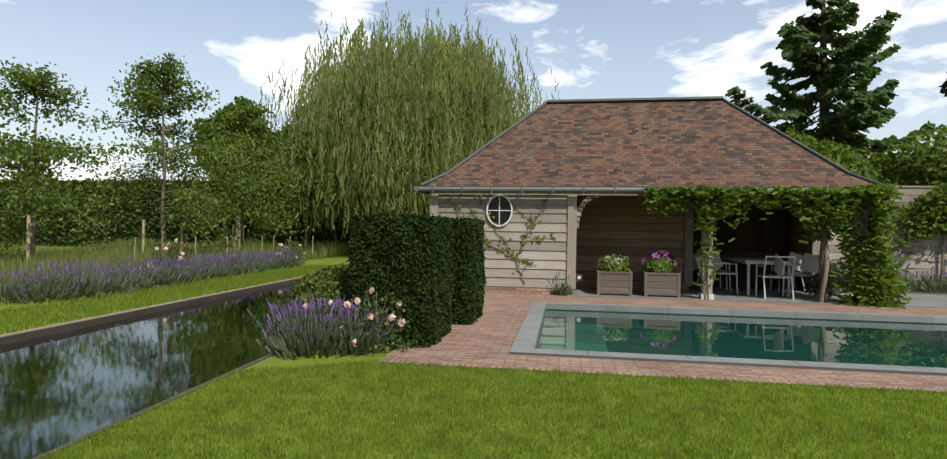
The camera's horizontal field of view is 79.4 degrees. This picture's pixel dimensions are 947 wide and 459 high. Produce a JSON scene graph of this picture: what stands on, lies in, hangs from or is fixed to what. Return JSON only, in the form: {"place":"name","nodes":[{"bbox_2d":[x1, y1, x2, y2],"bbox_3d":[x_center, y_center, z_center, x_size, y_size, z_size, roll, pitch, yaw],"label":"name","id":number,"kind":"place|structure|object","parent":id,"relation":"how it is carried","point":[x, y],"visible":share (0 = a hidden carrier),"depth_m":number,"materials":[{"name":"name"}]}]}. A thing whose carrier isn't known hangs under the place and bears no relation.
{"place":"outdoors","nodes":[
{"label":"outdoors","id":0,"kind":"place"},
{"bbox_2d":[0,282,300,458],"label":"pond water","id":1,"kind":"structure","parent":0,"point":[57,391],"depth_m":5.53,"materials":[{"name":"grey liquid"}]},
{"bbox_2d":[0,276,302,336],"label":"edging","id":2,"kind":"object","parent":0,"point":[27,330],"visible":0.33,"depth_m":8.40,"materials":[{"name":"grey stone"}]},
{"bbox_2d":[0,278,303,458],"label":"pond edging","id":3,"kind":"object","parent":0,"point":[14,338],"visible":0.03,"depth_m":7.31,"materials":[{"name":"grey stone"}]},
{"bbox_2d":[0,236,349,297],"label":"tall meadow grass","id":4,"kind":"structure","parent":0,"point":[326,249],"depth_m":17.61,"materials":[{"name":"green plant"}]},
{"bbox_2d":[0,245,946,458],"bbox_3d":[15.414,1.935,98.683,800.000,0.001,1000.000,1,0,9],"label":"lawn","id":5,"kind":"structure","parent":0,"point":[276,360],"depth_m":3.98,"materials":[{"name":"green plant"}]},
{"bbox_2d":[0,57,155,263],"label":"tree","id":6,"kind":"object","parent":5,"relation":"on","point":[31,176],"visible":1,"depth_m":14.08,"materials":[{"name":"green plant"}]},
{"bbox_2d":[0,247,306,304],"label":"lavender","id":7,"kind":"object","parent":5,"relation":"on","point":[81,283],"visible":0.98,"depth_m":11.15,"materials":[{"name":"plant"}]},
{"bbox_2d":[53,52,275,256],"bbox_3d":[-9.805,-2.211,18.718,7.346,6.811,6.104,1,0,9],"label":"tree","id":8,"kind":"object","parent":5,"relation":"on","point":[150,98],"visible":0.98,"depth_m":18.12,"materials":[{"name":"green plant"}]},
{"bbox_2d":[140,239,189,278],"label":"rose bush leaves","id":9,"kind":"object","parent":5,"relation":"on","point":[172,253],"visible":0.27,"depth_m":13.73,"materials":[{"name":"green plant"}]},
{"bbox_2d":[0,264,333,334],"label":"lawn grass blades","id":10,"kind":"structure","parent":5,"relation":"on","point":[260,278],"depth_m":9.71,"materials":[{"name":"green plant"}]},
{"bbox_2d":[26,215,312,260],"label":"fence posts","id":11,"kind":"object","parent":5,"relation":"on","point":[29,231],"visible":0.48,"depth_m":18.02,"materials":[{"name":"brown wood"}]},
{"bbox_2d":[0,179,349,247],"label":"tall hedge","id":12,"kind":"object","parent":5,"relation":"on","point":[148,206],"visible":0.35,"depth_m":33.36,"materials":[{"name":"green"}]},
{"bbox_2d":[153,101,321,248],"bbox_3d":[-9.102,-1.931,22.759,6.589,6.308,6.271,1,0,9],"label":"tree","id":13,"kind":"object","parent":5,"relation":"on","point":[247,189],"visible":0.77,"depth_m":22.25,"materials":[{"name":"green plant"}]},
{"bbox_2d":[192,95,285,239],"bbox_3d":[-12.466,-2.956,30.476,4.837,8.310,3.505,1,0,9],"label":"tree","id":14,"kind":"object","parent":5,"relation":"on","point":[239,102],"visible":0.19,"depth_m":29.76,"materials":[{"name":"green plant"}]},
{"bbox_2d":[271,103,309,179],"bbox_3d":[-10.171,-3.758,37.319,7.141,10.045,6.895,1,0,-39],"label":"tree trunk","id":15,"kind":"object","parent":5,"relation":"on","point":[279,133],"depth_m":36.52,"materials":[{"name":"green plant"}]},
{"bbox_2d":[276,240,307,265],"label":"rose bush leaves","id":16,"kind":"object","parent":5,"relation":"on","point":[289,247],"visible":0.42,"depth_m":19.54,"materials":[{"name":"green plant"}]},
{"bbox_2d":[234,123,375,248],"bbox_3d":[-7.548,-1.802,26.019,5.879,6.123,5.408,1,0,25],"label":"tree","id":17,"kind":"object","parent":5,"relation":"on","point":[305,138],"visible":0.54,"depth_m":25.60,"materials":[{"name":"green plant"}]},
{"bbox_2d":[286,262,348,317],"bbox_3d":[-1.698,0.823,7.073,1.252,0.834,1.636,1,0,9],"label":"shrub","id":18,"kind":"object","parent":5,"relation":"on","point":[329,279],"visible":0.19,"depth_m":6.79,"materials":[{"name":"green plant"}]},
{"bbox_2d":[247,293,394,359],"bbox_3d":[-1.662,0.991,5.929,1.698,0.647,1.268,1,0,9],"label":"lavender bush","id":19,"kind":"object","parent":5,"relation":"on","point":[297,335],"visible":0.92,"depth_m":5.75,"materials":[{"name":"purple plant"}]},
{"bbox_2d":[301,290,345,319],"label":"rose bush leaves","id":20,"kind":"object","parent":5,"relation":"on","point":[327,299],"visible":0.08,"depth_m":6.29,"materials":[{"name":"green plant"}]},
{"bbox_2d":[338,287,419,351],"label":"rose bush leaves","id":21,"kind":"object","parent":5,"relation":"on","point":[394,340],"visible":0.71,"depth_m":5.98,"materials":[{"name":"green plant"}]},
{"bbox_2d":[352,181,429,214],"bbox_3d":[0.790,-0.891,36.726,17.928,5.027,2.474,1,0,9],"label":"tall hedge","id":22,"kind":"object","parent":5,"relation":"on","point":[396,202],"depth_m":36.66,"materials":[{"name":"green"}]},
{"bbox_2d":[346,210,455,347],"bbox_3d":[-0.826,0.543,6.798,1.112,1.513,1.342,1,0,9],"label":"hedge","id":23,"kind":"object","parent":5,"relation":"on","point":[407,259],"visible":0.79,"depth_m":6.23,"materials":[{"name":"green plant"}]},
{"bbox_2d":[250,2,559,242],"bbox_3d":[-3.287,-4.889,29.964,17.186,12.486,16.040,1,0,9],"label":"willow tree","id":24,"kind":"object","parent":5,"relation":"on","point":[434,108],"visible":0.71,"depth_m":25.65,"materials":[{"name":"green plant"}]},
{"bbox_2d":[547,271,578,295],"bbox_3d":[1.805,1.110,11.622,0.541,0.532,0.538,1,0,41],"label":"lavender plant","id":25,"kind":"object","parent":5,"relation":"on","point":[564,290],"visible":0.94,"depth_m":11.57,"materials":[{"name":"green plant"}]},
{"bbox_2d":[414,96,895,194],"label":"roof trim","id":26,"kind":"structure","parent":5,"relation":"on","point":[426,190],"depth_m":11.90,"materials":[{"name":"grey metal"}]},
{"bbox_2d":[432,186,853,193],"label":"gutter brackets","id":27,"kind":"object","parent":26,"relation":"attached to","point":[552,189],"visible":0.46,"depth_m":11.64,"materials":[{"name":"grey metal"}]},
{"bbox_2d":[378,292,946,392],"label":"paving brick","id":28,"kind":"object","parent":5,"relation":"on","point":[489,337],"visible":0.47,"depth_m":5.92,"materials":[{"name":"red brick"}]},
{"bbox_2d":[418,214,486,324],"bbox_3d":[-0.455,0.547,8.393,1.196,1.527,1.392,1,0,9],"label":"hedge","id":29,"kind":"object","parent":28,"relation":"on","point":[469,278],"visible":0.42,"depth_m":7.74,"materials":[{"name":"green plant"}]},
{"bbox_2d":[484,286,561,294],"bbox_3d":[0.827,1.272,14.066,2.878,0.130,4.320,1,0,9],"label":"wall base","id":30,"kind":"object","parent":28,"relation":"on","point":[525,290],"depth_m":11.86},
{"bbox_2d":[438,194,567,287],"bbox_3d":[-0.184,0.212,13.550,2.319,1.944,5.113,1,0,-25],"label":"house siding","id":31,"kind":"object","parent":30,"relation":"on","point":[547,256],"visible":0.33,"depth_m":11.86,"materials":[{"name":"beige wood"}]},
{"bbox_2d":[486,194,512,226],"bbox_3d":[0.545,-0.397,11.938,0.552,0.672,0.075,1,0,9],"label":"window frame","id":32,"kind":"object","parent":31,"relation":"in","point":[499,210],"visible":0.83,"depth_m":11.91,"materials":[{"name":"white wood"}]},
{"bbox_2d":[488,196,510,224],"bbox_3d":[0.544,-0.397,11.932,0.490,0.610,0.001,1,0,9],"label":"window glass","id":33,"kind":"object","parent":32,"relation":"in","point":[504,205],"visible":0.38,"depth_m":11.93,"materials":[{"name":"black glass"}]},
{"bbox_2d":[447,194,556,283],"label":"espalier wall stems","id":34,"kind":"object","parent":31,"relation":"attached to","point":[522,240],"visible":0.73,"depth_m":11.85,"materials":[{"name":"green plant"}]},
{"bbox_2d":[378,345,946,391],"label":"brick edging","id":35,"kind":"object","parent":28,"relation":"on","point":[391,356],"visible":0.57,"depth_m":5.13,"materials":[{"name":"red brick"}]},
{"bbox_2d":[545,309,946,323],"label":"pool coping","id":36,"kind":"object","parent":5,"relation":"in","point":[748,316],"depth_m":9.46,"materials":[{"name":"grey stone"}]},
{"bbox_2d":[509,302,946,375],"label":"pool coping","id":37,"kind":"object","parent":36,"relation":"on","point":[526,340],"visible":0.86,"depth_m":6.68,"materials":[{"name":"grey stone"}]},
{"bbox_2d":[536,310,946,367],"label":"pool water","id":38,"kind":"structure","parent":36,"relation":"in","point":[882,343],"depth_m":7.53,"materials":[{"name":"teal liquid"}]},
{"bbox_2d":[567,284,946,307],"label":"terrace stone","id":39,"kind":"object","parent":5,"relation":"on","point":[917,300],"depth_m":11.89,"materials":[{"name":"grey stone"}]},
{"bbox_2d":[595,270,632,295],"bbox_3d":[2.949,1.111,12.040,0.700,0.500,0.700,1,0,9],"label":"planter","id":40,"kind":"object","parent":39,"relation":"on","point":[613,282],"visible":0.94,"depth_m":11.71,"materials":[{"name":"brown wood"}]},
{"bbox_2d":[596,253,631,271],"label":"hydrangea plant","id":41,"kind":"object","parent":40,"relation":"on","point":[611,265],"depth_m":11.83,"materials":[{"name":"green plant"}]},
{"bbox_2d":[640,270,680,297],"bbox_3d":[3.877,1.125,11.892,0.700,0.500,0.700,1,0,9],"label":"planter","id":42,"kind":"object","parent":39,"relation":"on","point":[660,283],"visible":0.94,"depth_m":11.57,"materials":[{"name":"brown wood"}]},
{"bbox_2d":[641,250,679,272],"bbox_3d":[3.885,0.656,11.902,0.782,0.483,0.766,1,0,9],"label":"hydrangea plant","id":43,"kind":"object","parent":42,"relation":"on","point":[660,264],"depth_m":11.67,"materials":[{"name":"green plant"}]},
{"bbox_2d":[693,252,727,289],"bbox_3d":[5.514,0.948,13.537,0.837,0.927,0.572,1,0,9],"label":"chair frame","id":44,"kind":"object","parent":39,"relation":"on","point":[695,264],"visible":0.29,"depth_m":13.57,"materials":[{"name":"grey metal"}]},
{"bbox_2d":[695,252,737,293],"bbox_3d":[5.388,0.943,12.747,0.837,0.927,0.572,1,0,9],"label":"chair frame","id":45,"kind":"object","parent":39,"relation":"on","point":[717,262],"visible":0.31,"depth_m":12.73,"materials":[{"name":"grey metal"}]},
{"bbox_2d":[689,200,785,288],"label":"house bay cabinets","id":46,"kind":"object","parent":39,"relation":"on","point":[754,236],"visible":0.46,"depth_m":14.16,"materials":[{"name":"brown wood"}]},
{"bbox_2d":[723,257,792,295],"bbox_3d":[6.385,1.040,12.942,0.970,0.740,1.870,1,0,9],"label":"table frame","id":47,"kind":"object","parent":39,"relation":"on","point":[748,261],"visible":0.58,"depth_m":12.14,"materials":[{"name":"grey metal"}]},
{"bbox_2d":[755,254,795,299],"bbox_3d":[6.178,0.950,11.634,0.572,0.927,0.837,1,0,9],"label":"chair frame","id":48,"kind":"object","parent":39,"relation":"on","point":[779,266],"visible":0.9,"depth_m":11.55,"materials":[{"name":"grey metal"}]},
{"bbox_2d":[638,183,917,308],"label":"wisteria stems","id":49,"kind":"object","parent":39,"relation":"on","point":[872,282],"visible":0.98,"depth_m":10.78,"materials":[{"name":"green plant"}]},
{"bbox_2d":[699,280,860,303],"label":"house post plinths","id":50,"kind":"object","parent":39,"relation":"on","point":[702,296],"visible":0.17,"depth_m":11.23,"materials":[{"name":"white stone"}]},
{"bbox_2d":[430,192,869,293],"bbox_3d":[3.646,0.214,13.662,8.580,2.110,4.430,1,0,9],"label":"wooden frame","id":51,"kind":"object","parent":50,"relation":"on","point":[574,214],"visible":0.35,"depth_m":11.69,"materials":[{"name":"brown wood"}]},
{"bbox_2d":[770,252,807,291],"bbox_3d":[7.391,0.976,13.188,0.837,0.927,0.572,1,0,9],"label":"chair frame","id":52,"kind":"object","parent":39,"relation":"on","point":[798,258],"visible":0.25,"depth_m":13.17,"materials":[{"name":"grey metal"}]},
{"bbox_2d":[784,253,818,286],"bbox_3d":[7.266,0.971,12.398,0.837,0.927,0.572,1,0,9],"label":"chair frame","id":53,"kind":"object","parent":39,"relation":"on","point":[810,263],"visible":0.5,"depth_m":12.38,"materials":[{"name":"grey"}]},
{"bbox_2d":[804,258,854,296],"bbox_3d":[7.972,1.021,12.773,2.676,0.821,1.067,1,0,-41],"label":"shrub","id":54,"kind":"object","parent":39,"relation":"on","point":[814,285],"visible":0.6,"depth_m":12.04,"materials":[{"name":"green plant"}]},
{"bbox_2d":[725,0,935,185],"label":"conifer tree","id":55,"kind":"object","parent":5,"relation":"on","point":[828,79],"visible":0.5,"depth_m":23.30,"materials":[{"name":"green plant"}]},
{"bbox_2d":[785,127,903,259],"bbox_3d":[11.908,-1.051,20.052,5.630,5.176,5.165,1,0,9],"label":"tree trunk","id":56,"kind":"object","parent":5,"relation":"on","point":[853,161],"depth_m":19.14,"materials":[{"name":"green plant"}]},
{"bbox_2d":[828,186,946,280],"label":"fence boards","id":57,"kind":"object","parent":5,"relation":"on","point":[933,247],"depth_m":14.82,"materials":[{"name":"beige wood"}]},
{"bbox_2d":[862,124,946,268],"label":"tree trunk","id":58,"kind":"object","parent":5,"relation":"on","point":[917,163],"visible":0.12,"depth_m":18.94,"materials":[{"name":"green plant"}]},
{"bbox_2d":[900,288,946,293],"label":"bed soil","id":59,"kind":"structure","parent":5,"relation":"on","point":[921,292],"depth_m":13.37,"materials":[{"name":"brown soil"}]},
{"bbox_2d":[840,266,946,292],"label":"lavender","id":60,"kind":"object","parent":59,"relation":"on","point":[926,284],"visible":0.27,"depth_m":13.62,"materials":[{"name":"green plant"}]},
{"bbox_2d":[890,182,946,279],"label":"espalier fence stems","id":61,"kind":"object","parent":59,"relation":"on","point":[932,208],"visible":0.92,"depth_m":14.54,"materials":[{"name":"green plant"}]},
{"bbox_2d":[939,72,946,96],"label":"tree","id":62,"kind":"object","parent":5,"relation":"on","point":[943,90],"visible":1,"depth_m":30.78,"materials":[{"name":"green plant"}]},
{"bbox_2d":[0,0,946,180],"label":"sky","id":63,"kind":"structure","parent":0,"point":[595,49],"materials":[{"name":"blue"}]},
{"bbox_2d":[422,186,819,187],"bbox_3d":[3.664,-0.838,13.676,8.940,0.006,4.610,1,0,9],"label":"gutter","id":64,"kind":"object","parent":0,"point":[525,186],"depth_m":11.78,"materials":[{"name":"grey metal"}]},
{"bbox_2d":[421,100,877,186],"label":"house roof tiles","id":65,"kind":"object","parent":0,"point":[696,143],"visible":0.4,"depth_m":12.34,"materials":[{"name":"brown tile"}]},
{"bbox_2d":[503,196,808,293],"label":"house inner walls","id":66,"kind":"structure","parent":0,"point":[633,230],"depth_m":13.30,"materials":[{"name":"brown wood"}]}
]}

